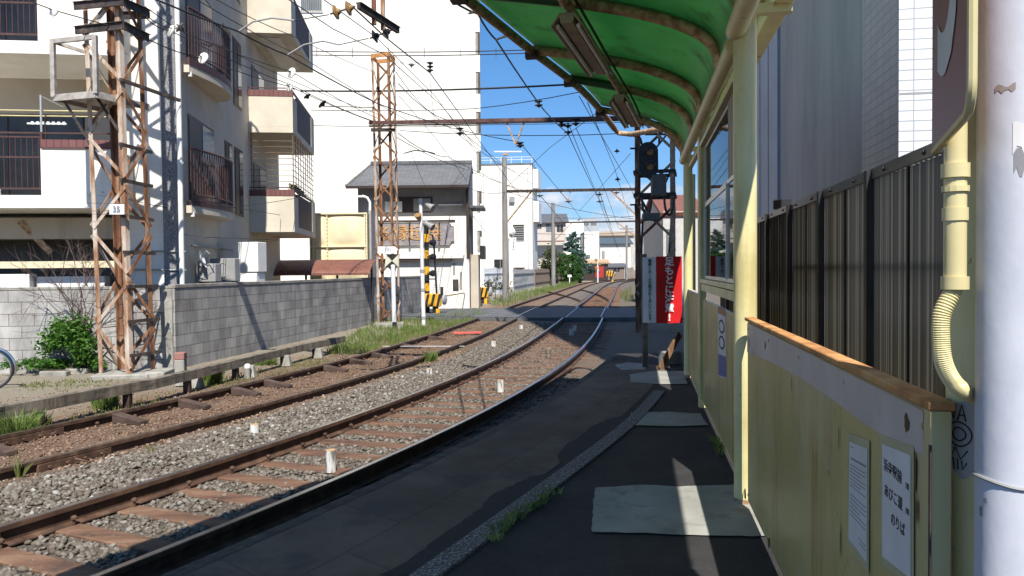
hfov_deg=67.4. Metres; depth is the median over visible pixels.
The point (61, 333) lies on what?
leafy bush
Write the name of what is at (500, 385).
marker stake
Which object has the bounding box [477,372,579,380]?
sleeper
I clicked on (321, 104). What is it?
insulator
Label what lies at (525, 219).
louvred white house
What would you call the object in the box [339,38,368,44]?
overhead wire
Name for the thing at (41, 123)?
laundry pole stand
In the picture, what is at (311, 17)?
overhead wire
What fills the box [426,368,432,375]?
marker stake
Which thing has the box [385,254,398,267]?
hourglass sign
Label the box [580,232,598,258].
house
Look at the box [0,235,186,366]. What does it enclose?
bare shrub
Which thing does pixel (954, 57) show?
number sign
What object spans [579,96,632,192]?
overhead wire
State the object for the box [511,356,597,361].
sleeper
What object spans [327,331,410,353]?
grass
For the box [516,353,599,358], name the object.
sleeper
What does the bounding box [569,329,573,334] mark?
marker stake
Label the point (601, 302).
sleeper
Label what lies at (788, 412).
platform shelter
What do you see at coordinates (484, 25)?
overhead wire
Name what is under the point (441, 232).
shop signboard
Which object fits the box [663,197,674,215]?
cable loop
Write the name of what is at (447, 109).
overhead wire
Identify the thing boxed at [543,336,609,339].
sleeper
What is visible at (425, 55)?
overhead wire
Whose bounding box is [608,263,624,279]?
shed
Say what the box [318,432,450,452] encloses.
sleeper
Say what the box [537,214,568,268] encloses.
house
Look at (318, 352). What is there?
concrete stub
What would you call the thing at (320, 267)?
bicycle shed
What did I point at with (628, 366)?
cement patch
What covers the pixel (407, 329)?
grass
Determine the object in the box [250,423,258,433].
marker stake
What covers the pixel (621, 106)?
light fitting
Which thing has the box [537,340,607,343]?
sleeper
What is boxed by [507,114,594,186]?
overhead wire
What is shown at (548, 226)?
window
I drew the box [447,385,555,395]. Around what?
sleeper
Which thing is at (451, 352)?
grass
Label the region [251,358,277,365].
grass tuft
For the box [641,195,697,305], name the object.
house
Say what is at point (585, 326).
sleeper
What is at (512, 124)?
overhead wire
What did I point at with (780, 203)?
junction box
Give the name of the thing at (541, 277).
board fence
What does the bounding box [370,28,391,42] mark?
insulator
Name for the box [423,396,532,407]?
sleeper
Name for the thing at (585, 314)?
crossing road
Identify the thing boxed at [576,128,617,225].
overhead wire
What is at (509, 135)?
overhead wire
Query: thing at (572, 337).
sleeper
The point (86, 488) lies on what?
ballast gravel
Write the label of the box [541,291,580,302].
crossover rail
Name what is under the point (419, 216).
white signal pole
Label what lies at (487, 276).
white fence
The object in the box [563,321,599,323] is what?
sleeper
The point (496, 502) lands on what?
asphalt overlay
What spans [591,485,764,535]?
cement patch
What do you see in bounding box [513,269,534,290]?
white fence
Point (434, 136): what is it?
overhead wire
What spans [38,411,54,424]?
grass tuft
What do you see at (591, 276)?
shed
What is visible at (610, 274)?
gate machine
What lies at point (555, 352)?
sleeper
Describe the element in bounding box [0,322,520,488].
rusty gravel
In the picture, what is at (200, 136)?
window
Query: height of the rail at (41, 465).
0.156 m
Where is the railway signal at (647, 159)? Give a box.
[638,142,657,177]
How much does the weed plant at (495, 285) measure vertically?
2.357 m
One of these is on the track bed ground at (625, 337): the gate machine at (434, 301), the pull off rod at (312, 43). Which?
the gate machine at (434, 301)
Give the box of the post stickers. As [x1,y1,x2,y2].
[947,398,973,478]
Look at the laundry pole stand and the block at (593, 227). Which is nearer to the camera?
the laundry pole stand
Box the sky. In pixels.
[480,1,728,269]
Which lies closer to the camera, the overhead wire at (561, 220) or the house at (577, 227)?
the overhead wire at (561, 220)
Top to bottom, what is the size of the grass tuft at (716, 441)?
0.095 m
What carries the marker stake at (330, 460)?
on the track bed ground at (625, 337)
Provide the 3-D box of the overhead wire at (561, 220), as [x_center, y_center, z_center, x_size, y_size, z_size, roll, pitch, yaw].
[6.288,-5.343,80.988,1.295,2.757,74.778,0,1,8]
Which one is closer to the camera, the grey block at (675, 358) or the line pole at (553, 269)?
the grey block at (675, 358)
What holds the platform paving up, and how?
on the platform
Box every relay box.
[642,213,659,220]
[651,175,666,195]
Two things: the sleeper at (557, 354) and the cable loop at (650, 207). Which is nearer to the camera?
the sleeper at (557, 354)
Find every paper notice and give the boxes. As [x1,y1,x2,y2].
[848,433,868,573]
[881,435,913,575]
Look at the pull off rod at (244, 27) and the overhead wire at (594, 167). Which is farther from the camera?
the overhead wire at (594, 167)
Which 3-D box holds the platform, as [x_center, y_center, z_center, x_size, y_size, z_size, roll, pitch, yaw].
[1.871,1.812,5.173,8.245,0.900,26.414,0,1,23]
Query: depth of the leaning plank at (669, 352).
11.67 m
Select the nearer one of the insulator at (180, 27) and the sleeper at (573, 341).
the insulator at (180, 27)
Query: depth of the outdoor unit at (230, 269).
18.25 m
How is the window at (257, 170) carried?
in the apartment block at (220, 139)
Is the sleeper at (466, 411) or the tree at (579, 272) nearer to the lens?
the sleeper at (466, 411)
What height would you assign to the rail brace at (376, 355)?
0.129 m
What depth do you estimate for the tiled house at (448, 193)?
39.09 m
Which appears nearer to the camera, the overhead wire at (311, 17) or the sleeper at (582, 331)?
the overhead wire at (311, 17)
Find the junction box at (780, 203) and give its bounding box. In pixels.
[773,198,790,209]
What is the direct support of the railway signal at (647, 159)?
attached to the signal mast
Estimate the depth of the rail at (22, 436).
11.21 m
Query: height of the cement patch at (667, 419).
0.001 m
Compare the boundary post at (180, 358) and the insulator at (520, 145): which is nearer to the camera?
the boundary post at (180, 358)
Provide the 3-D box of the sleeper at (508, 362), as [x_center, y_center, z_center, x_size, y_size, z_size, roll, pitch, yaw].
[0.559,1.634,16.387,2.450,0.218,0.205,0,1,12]
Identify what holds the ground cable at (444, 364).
on the track bed ground at (625, 337)
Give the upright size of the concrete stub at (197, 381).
0.230 m
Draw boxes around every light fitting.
[550,12,613,77]
[608,94,643,128]
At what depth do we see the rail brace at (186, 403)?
11.12 m
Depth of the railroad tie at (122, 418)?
10.02 m
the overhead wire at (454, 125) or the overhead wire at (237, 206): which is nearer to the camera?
the overhead wire at (237, 206)
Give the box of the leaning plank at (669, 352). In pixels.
[658,331,681,369]
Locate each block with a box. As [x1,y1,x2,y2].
[0,0,314,286]
[277,0,481,280]
[577,218,598,231]
[658,350,680,364]
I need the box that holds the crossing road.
[390,308,683,322]
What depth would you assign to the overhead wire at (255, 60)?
17.99 m
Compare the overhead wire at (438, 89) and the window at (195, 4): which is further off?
the overhead wire at (438, 89)
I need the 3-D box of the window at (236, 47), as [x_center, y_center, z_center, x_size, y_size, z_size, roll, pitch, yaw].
[-7.719,-6.012,21.603,0.024,1.890,0.990,-1,1,-7]
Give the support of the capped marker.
on the track bed ground at (625, 337)
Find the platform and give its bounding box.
[403,353,782,575]
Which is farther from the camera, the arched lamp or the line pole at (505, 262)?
the line pole at (505, 262)
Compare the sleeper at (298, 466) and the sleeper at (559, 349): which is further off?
the sleeper at (559, 349)
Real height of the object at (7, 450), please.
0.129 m
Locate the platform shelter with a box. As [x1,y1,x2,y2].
[450,0,975,575]
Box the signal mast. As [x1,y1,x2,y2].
[630,114,676,332]
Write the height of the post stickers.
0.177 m
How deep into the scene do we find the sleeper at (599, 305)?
42.07 m
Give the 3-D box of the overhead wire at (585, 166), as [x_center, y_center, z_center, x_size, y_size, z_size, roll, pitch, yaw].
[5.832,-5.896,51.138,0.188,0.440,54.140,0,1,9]
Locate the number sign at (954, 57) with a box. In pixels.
[931,0,977,153]
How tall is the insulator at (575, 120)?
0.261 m
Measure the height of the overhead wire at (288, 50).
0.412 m
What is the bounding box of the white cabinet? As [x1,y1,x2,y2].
[233,242,266,281]
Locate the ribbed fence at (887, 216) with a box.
[720,143,945,397]
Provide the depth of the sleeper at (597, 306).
40.85 m
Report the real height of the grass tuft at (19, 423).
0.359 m
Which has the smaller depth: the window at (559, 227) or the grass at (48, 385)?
the grass at (48, 385)
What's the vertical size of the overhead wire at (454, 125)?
1.838 m
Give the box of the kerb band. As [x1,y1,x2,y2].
[408,390,664,575]
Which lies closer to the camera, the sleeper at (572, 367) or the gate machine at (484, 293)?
the sleeper at (572, 367)
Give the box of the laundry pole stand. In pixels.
[0,95,105,131]
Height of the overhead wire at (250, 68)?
0.312 m
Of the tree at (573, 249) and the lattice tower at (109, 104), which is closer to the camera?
the lattice tower at (109, 104)
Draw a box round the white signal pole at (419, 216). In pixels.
[414,198,434,325]
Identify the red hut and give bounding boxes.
[594,265,603,276]
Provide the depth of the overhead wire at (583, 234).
86.94 m
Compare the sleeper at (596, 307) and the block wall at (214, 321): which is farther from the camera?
the sleeper at (596, 307)
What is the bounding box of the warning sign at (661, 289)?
[641,254,681,366]
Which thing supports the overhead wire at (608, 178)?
attached to the line pole at (505, 262)
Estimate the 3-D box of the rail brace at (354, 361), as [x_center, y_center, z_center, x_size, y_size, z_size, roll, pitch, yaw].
[-3.183,1.549,16.213,0.480,0.129,0.140,0,1,13]
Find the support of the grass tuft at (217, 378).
on the track bed ground at (625, 337)
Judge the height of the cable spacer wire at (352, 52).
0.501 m
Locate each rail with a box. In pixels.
[0,278,634,445]
[0,279,634,480]
[0,280,632,547]
[90,280,634,575]
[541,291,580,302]
[580,289,609,301]
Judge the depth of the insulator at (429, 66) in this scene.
26.07 m
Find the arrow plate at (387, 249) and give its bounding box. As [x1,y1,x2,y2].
[378,246,397,252]
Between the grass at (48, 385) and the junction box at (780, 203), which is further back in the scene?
the grass at (48, 385)
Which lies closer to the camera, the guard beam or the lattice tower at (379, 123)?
the guard beam
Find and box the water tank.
[309,210,378,279]
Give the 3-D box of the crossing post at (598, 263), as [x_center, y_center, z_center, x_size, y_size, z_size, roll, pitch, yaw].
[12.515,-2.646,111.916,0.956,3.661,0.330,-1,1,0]
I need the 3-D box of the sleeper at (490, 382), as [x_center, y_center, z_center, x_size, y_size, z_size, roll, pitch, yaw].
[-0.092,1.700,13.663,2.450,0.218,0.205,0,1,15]
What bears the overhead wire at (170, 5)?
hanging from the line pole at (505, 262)
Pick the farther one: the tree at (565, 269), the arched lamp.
the tree at (565, 269)
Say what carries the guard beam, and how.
on the track bed ground at (625, 337)
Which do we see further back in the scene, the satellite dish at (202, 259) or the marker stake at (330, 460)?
the satellite dish at (202, 259)
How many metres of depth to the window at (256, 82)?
24.08 m
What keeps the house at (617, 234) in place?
on the ground
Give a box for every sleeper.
[0,538,104,575]
[53,515,173,553]
[115,497,230,528]
[169,480,320,511]
[216,466,363,494]
[253,454,394,478]
[290,442,425,464]
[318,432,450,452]
[345,423,471,441]
[367,415,491,431]
[386,408,507,423]
[406,402,521,414]
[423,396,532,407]
[433,390,545,401]
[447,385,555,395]
[458,381,564,389]
[466,376,570,384]
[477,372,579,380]
[486,368,585,375]
[493,365,587,371]
[499,361,592,368]
[505,359,595,364]
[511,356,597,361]
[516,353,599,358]
[520,351,598,355]
[525,348,601,352]
[528,346,604,350]
[531,343,606,348]
[534,341,607,345]
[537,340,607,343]
[542,338,609,341]
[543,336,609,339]
[545,334,609,338]
[547,333,610,336]
[549,332,612,334]
[551,330,611,333]
[553,329,611,331]
[558,325,611,327]
[559,324,613,326]
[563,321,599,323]
[573,307,617,307]
[575,306,618,306]
[581,302,618,302]
[584,305,616,305]
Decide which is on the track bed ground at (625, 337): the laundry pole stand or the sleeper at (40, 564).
the sleeper at (40, 564)
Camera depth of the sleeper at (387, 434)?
9.38 m
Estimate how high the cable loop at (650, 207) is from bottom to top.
0.562 m
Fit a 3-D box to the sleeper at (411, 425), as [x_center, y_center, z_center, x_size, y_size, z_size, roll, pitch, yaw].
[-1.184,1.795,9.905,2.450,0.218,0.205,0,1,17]
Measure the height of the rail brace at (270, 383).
0.129 m
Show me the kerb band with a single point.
(452, 556)
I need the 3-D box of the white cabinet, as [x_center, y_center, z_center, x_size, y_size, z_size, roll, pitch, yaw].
[-6.675,0.191,19.598,0.660,2.705,0.522,0,1,7]
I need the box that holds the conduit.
[931,121,974,403]
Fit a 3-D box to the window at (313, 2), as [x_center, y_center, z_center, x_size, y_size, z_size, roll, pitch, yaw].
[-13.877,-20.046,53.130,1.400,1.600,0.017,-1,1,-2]
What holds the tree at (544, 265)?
on the track bed ground at (625, 337)
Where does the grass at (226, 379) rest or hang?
on the track bed ground at (625, 337)
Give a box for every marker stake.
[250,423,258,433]
[325,449,335,472]
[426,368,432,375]
[497,380,503,391]
[546,348,550,357]
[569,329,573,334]
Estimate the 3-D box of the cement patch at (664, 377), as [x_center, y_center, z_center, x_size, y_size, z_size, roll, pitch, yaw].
[1.997,1.222,10.563,0.768,0.001,1.319,0,1,10]
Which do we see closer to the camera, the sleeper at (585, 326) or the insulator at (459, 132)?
the insulator at (459, 132)
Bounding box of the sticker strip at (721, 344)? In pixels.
[718,306,725,378]
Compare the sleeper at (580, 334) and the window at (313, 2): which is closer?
the sleeper at (580, 334)
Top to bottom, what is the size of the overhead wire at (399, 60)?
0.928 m
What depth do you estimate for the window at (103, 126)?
17.18 m
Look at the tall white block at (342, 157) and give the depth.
53.48 m
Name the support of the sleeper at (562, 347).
on the track bed ground at (625, 337)
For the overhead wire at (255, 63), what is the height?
0.349 m
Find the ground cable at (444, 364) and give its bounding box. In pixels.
[416,363,477,367]
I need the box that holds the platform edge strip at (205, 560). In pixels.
[160,355,614,575]
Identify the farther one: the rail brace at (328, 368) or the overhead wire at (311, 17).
the rail brace at (328, 368)
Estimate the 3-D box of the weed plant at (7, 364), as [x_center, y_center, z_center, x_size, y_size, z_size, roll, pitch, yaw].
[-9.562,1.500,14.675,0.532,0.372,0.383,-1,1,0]
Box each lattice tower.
[49,0,400,379]
[368,52,618,328]
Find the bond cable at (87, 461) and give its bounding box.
[74,452,106,462]
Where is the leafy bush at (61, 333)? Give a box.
[25,309,108,371]
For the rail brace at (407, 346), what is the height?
0.129 m
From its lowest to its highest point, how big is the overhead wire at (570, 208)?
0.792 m
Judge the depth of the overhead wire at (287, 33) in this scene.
17.41 m
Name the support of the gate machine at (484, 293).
on the track bed ground at (625, 337)
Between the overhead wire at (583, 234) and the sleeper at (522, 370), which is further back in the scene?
the overhead wire at (583, 234)
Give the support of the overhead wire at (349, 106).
attached to the lattice tower at (379, 123)
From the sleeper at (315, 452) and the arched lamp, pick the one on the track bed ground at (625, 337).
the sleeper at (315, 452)
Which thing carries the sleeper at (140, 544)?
on the track bed ground at (625, 337)
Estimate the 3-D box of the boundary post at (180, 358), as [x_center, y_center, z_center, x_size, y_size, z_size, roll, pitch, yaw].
[-5.739,1.405,13.310,0.165,0.580,0.165,-1,1,-6]
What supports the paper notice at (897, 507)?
attached to the platform shelter
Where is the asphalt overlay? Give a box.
[380,410,634,575]
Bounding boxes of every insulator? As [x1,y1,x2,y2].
[48,4,58,16]
[167,25,174,36]
[176,22,184,31]
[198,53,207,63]
[286,82,294,91]
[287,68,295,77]
[318,100,325,107]
[330,1,354,19]
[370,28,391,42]
[427,62,432,71]
[456,127,463,135]
[516,142,523,147]
[534,100,542,107]
[557,120,565,126]
[564,123,571,135]
[571,118,579,125]
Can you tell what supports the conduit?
attached to the grey pole at (998, 472)
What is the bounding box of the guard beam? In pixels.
[0,336,345,426]
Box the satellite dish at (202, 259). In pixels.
[196,250,209,283]
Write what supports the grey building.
on the track bed ground at (625, 337)
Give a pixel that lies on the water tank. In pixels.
(345, 236)
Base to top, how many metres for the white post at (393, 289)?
1.891 m
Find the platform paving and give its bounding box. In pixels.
[182,362,667,575]
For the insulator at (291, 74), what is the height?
0.280 m
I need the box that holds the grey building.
[757,0,931,331]
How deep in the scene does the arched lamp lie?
30.88 m
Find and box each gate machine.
[425,287,446,312]
[480,282,492,303]
[606,268,615,281]
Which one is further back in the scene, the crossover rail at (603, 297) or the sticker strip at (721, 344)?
the crossover rail at (603, 297)
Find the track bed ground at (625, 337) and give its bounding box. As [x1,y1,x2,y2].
[0,277,719,575]
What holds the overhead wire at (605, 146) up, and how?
attached to the line pole at (505, 262)
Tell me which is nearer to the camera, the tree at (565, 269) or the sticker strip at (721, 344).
the sticker strip at (721, 344)
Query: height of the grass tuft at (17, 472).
0.331 m
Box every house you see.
[345,160,485,307]
[480,156,541,286]
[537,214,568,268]
[566,221,583,266]
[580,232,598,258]
[599,231,634,276]
[599,238,632,278]
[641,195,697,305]
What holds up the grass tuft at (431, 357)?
on the track bed ground at (625, 337)
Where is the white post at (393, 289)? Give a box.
[391,265,395,321]
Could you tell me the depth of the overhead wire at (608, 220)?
66.66 m
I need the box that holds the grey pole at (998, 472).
[971,0,1023,575]
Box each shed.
[273,259,375,323]
[583,259,609,280]
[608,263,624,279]
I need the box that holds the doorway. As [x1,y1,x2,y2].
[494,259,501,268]
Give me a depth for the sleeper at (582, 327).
26.29 m
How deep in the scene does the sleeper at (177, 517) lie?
6.31 m
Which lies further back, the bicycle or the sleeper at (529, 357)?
the sleeper at (529, 357)
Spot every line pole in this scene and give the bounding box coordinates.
[494,151,634,302]
[551,203,634,286]
[625,225,627,279]
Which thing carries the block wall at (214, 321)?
on the track bed ground at (625, 337)
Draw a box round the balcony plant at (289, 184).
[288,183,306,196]
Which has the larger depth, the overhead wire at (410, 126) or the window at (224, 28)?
the overhead wire at (410, 126)
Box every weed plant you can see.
[0,357,23,370]
[18,357,40,373]
[482,266,514,298]
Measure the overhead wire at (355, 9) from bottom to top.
0.473 m
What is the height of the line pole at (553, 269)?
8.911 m
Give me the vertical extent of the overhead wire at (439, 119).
0.746 m
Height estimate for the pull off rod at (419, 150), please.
0.153 m
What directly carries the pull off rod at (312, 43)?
attached to the overhead wire at (353, 41)
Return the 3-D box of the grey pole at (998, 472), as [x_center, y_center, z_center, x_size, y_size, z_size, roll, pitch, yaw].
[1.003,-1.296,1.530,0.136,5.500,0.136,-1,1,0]
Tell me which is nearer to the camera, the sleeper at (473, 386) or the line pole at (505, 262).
the sleeper at (473, 386)
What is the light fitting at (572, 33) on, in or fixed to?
hanging from the platform shelter
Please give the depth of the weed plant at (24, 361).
14.94 m
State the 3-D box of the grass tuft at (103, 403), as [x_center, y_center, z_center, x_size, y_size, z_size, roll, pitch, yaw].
[-5.936,1.617,11.228,0.700,0.317,0.577,-1,1,0]
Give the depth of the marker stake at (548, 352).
17.34 m
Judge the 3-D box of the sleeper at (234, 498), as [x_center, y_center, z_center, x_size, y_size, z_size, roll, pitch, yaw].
[-2.387,1.885,6.769,2.450,0.218,0.205,0,1,24]
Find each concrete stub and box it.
[192,377,204,388]
[244,365,256,377]
[281,355,291,366]
[313,348,323,358]
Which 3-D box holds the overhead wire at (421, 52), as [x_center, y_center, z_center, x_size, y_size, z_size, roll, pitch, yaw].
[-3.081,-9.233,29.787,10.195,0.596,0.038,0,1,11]
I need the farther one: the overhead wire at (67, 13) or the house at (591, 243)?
the house at (591, 243)
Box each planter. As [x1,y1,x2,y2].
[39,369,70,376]
[66,367,90,373]
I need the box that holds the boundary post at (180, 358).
[174,352,186,385]
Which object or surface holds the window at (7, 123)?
in the apartment block at (220, 139)
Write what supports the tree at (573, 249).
on the track bed ground at (625, 337)
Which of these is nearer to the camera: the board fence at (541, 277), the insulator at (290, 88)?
the insulator at (290, 88)
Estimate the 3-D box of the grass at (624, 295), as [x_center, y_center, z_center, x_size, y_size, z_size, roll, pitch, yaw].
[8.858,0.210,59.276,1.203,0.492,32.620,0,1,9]
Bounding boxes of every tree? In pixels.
[538,243,562,282]
[555,252,582,282]
[562,231,599,281]
[575,263,584,282]
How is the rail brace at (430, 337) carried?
on the track bed ground at (625, 337)
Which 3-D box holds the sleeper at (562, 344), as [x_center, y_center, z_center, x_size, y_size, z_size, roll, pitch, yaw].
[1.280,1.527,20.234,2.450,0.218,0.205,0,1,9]
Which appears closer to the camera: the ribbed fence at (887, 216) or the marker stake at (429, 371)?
the ribbed fence at (887, 216)
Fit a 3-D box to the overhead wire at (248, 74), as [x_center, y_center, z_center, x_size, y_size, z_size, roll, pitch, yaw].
[-5.611,-5.126,20.250,0.329,0.611,11.455,0,1,12]
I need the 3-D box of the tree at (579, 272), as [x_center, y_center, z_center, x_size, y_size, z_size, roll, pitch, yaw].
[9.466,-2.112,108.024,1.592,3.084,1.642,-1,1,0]
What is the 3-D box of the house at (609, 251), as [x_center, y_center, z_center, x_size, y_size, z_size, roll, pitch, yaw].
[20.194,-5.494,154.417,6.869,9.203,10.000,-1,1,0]
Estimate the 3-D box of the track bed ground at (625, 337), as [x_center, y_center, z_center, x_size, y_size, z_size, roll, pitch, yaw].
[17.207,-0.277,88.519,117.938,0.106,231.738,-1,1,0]
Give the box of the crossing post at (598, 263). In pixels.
[595,257,600,281]
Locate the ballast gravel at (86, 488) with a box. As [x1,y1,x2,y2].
[0,321,597,575]
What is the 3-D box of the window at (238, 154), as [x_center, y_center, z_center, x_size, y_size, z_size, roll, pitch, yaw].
[-7.693,-2.973,21.675,0.024,1.890,0.990,-1,1,-7]
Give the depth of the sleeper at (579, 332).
24.08 m
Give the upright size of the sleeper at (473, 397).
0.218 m
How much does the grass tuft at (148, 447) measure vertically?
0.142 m
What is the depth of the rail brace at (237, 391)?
12.22 m
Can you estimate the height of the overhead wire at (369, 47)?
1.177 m
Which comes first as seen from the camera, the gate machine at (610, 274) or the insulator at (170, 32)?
the insulator at (170, 32)
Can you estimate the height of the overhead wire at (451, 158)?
2.344 m
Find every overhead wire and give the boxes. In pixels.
[26,0,108,25]
[103,192,304,207]
[144,6,376,113]
[147,19,371,120]
[149,18,377,118]
[149,39,370,120]
[156,0,592,234]
[197,0,405,119]
[217,0,372,71]
[289,0,472,142]
[294,14,328,20]
[300,84,563,91]
[313,50,523,52]
[313,53,524,55]
[314,92,578,110]
[314,125,476,126]
[324,0,476,153]
[324,106,373,107]
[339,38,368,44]
[349,3,521,198]
[396,72,503,166]
[396,137,521,189]
[398,83,534,184]
[398,133,533,194]
[399,96,470,185]
[400,130,615,135]
[420,122,619,125]
[458,5,620,255]
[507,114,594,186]
[511,193,631,218]
[538,231,633,234]
[541,197,591,255]
[570,128,610,223]
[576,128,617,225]
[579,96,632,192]
[581,153,630,208]
[587,102,629,217]
[599,192,620,256]
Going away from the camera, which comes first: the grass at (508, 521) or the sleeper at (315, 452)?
the grass at (508, 521)
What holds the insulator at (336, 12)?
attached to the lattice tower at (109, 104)
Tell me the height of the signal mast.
8.060 m
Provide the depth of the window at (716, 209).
6.76 m
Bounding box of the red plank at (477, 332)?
[453,331,480,333]
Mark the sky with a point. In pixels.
(561, 163)
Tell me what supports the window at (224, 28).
in the apartment block at (220, 139)
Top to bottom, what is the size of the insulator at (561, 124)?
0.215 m
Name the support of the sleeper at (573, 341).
on the track bed ground at (625, 337)
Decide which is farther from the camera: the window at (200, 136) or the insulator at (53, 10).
the window at (200, 136)
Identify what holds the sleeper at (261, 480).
on the track bed ground at (625, 337)
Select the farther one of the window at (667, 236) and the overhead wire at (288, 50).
the window at (667, 236)
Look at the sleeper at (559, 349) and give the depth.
19.12 m
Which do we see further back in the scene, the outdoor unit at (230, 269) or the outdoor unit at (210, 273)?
the outdoor unit at (230, 269)
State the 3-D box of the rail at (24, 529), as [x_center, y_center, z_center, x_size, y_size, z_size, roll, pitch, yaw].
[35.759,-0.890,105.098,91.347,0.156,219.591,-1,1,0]
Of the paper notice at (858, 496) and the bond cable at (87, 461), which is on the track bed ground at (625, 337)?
the bond cable at (87, 461)
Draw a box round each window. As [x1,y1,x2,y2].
[0,0,36,40]
[0,114,44,194]
[45,115,118,150]
[185,0,211,67]
[187,113,214,201]
[222,23,229,71]
[224,140,231,187]
[232,35,241,110]
[234,146,243,216]
[251,64,263,89]
[253,162,265,189]
[301,0,320,9]
[385,197,432,212]
[513,225,523,240]
[546,224,550,231]
[557,225,562,231]
[666,229,669,253]
[700,76,732,289]
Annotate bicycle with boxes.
[0,348,16,387]
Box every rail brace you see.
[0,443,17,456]
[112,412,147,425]
[178,398,210,409]
[231,386,261,396]
[264,379,292,387]
[323,365,348,371]
[349,358,372,364]
[371,352,392,357]
[402,343,421,348]
[428,335,445,339]
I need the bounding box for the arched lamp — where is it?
[357,195,370,209]
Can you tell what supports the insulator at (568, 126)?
hanging from the lattice tower at (379, 123)
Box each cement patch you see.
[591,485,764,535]
[615,362,644,369]
[629,371,686,383]
[631,412,707,425]
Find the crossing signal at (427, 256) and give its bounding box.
[423,219,438,312]
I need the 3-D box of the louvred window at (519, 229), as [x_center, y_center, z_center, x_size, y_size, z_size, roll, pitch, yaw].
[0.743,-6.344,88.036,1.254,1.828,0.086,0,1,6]
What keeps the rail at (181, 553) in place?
on the track bed ground at (625, 337)
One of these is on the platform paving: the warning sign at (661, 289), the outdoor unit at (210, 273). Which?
the warning sign at (661, 289)
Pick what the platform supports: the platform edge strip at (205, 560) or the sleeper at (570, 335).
the platform edge strip at (205, 560)
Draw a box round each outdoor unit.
[196,264,220,282]
[210,258,239,281]
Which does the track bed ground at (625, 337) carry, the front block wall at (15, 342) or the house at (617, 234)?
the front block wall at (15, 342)
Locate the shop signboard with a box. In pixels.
[378,221,453,245]
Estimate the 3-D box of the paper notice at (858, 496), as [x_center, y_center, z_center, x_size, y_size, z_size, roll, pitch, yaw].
[1.038,0.625,2.306,0.002,0.384,0.227,0,1,9]
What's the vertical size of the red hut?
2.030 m
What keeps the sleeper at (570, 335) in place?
on the track bed ground at (625, 337)
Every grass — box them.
[13,378,145,391]
[70,351,354,420]
[326,307,485,354]
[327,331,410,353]
[386,329,521,375]
[481,481,565,541]
[489,280,577,306]
[619,286,633,302]
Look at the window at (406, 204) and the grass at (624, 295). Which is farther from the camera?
the grass at (624, 295)
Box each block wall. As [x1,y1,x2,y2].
[0,286,174,373]
[168,276,420,366]
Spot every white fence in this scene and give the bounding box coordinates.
[483,267,501,294]
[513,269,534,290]
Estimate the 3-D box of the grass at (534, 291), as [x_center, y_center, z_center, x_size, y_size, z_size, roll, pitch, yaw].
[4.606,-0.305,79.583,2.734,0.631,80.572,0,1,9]
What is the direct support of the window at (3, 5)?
in the apartment block at (220, 139)
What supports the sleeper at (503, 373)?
on the track bed ground at (625, 337)
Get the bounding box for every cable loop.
[641,197,652,212]
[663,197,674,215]
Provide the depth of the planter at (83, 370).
14.86 m
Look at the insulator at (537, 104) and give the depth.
24.26 m
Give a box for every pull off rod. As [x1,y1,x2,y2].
[238,17,293,30]
[287,40,338,54]
[403,150,434,153]
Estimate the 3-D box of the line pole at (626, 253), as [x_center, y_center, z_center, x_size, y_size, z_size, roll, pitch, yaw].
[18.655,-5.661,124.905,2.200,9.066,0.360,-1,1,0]
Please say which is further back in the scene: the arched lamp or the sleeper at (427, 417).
the arched lamp
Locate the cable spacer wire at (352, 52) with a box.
[316,47,424,57]
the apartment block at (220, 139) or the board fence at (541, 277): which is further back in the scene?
the board fence at (541, 277)
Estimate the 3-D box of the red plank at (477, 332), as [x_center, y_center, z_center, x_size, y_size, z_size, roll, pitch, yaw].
[-1.360,1.359,23.315,0.850,0.050,0.220,-1,1,-7]
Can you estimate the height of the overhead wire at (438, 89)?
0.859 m
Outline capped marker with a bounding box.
[244,364,250,378]
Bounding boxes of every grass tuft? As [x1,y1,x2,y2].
[0,407,47,434]
[6,454,34,477]
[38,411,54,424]
[90,395,121,410]
[145,444,157,452]
[202,369,230,384]
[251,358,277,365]
[420,350,437,361]
[708,433,725,454]
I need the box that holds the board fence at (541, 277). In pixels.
[534,269,560,286]
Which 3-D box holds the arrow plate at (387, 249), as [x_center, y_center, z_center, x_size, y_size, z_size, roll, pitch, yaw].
[-4.128,-1.264,25.443,0.692,0.240,0.142,0,1,4]
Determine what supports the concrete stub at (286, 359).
on the track bed ground at (625, 337)
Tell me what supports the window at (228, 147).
in the apartment block at (220, 139)

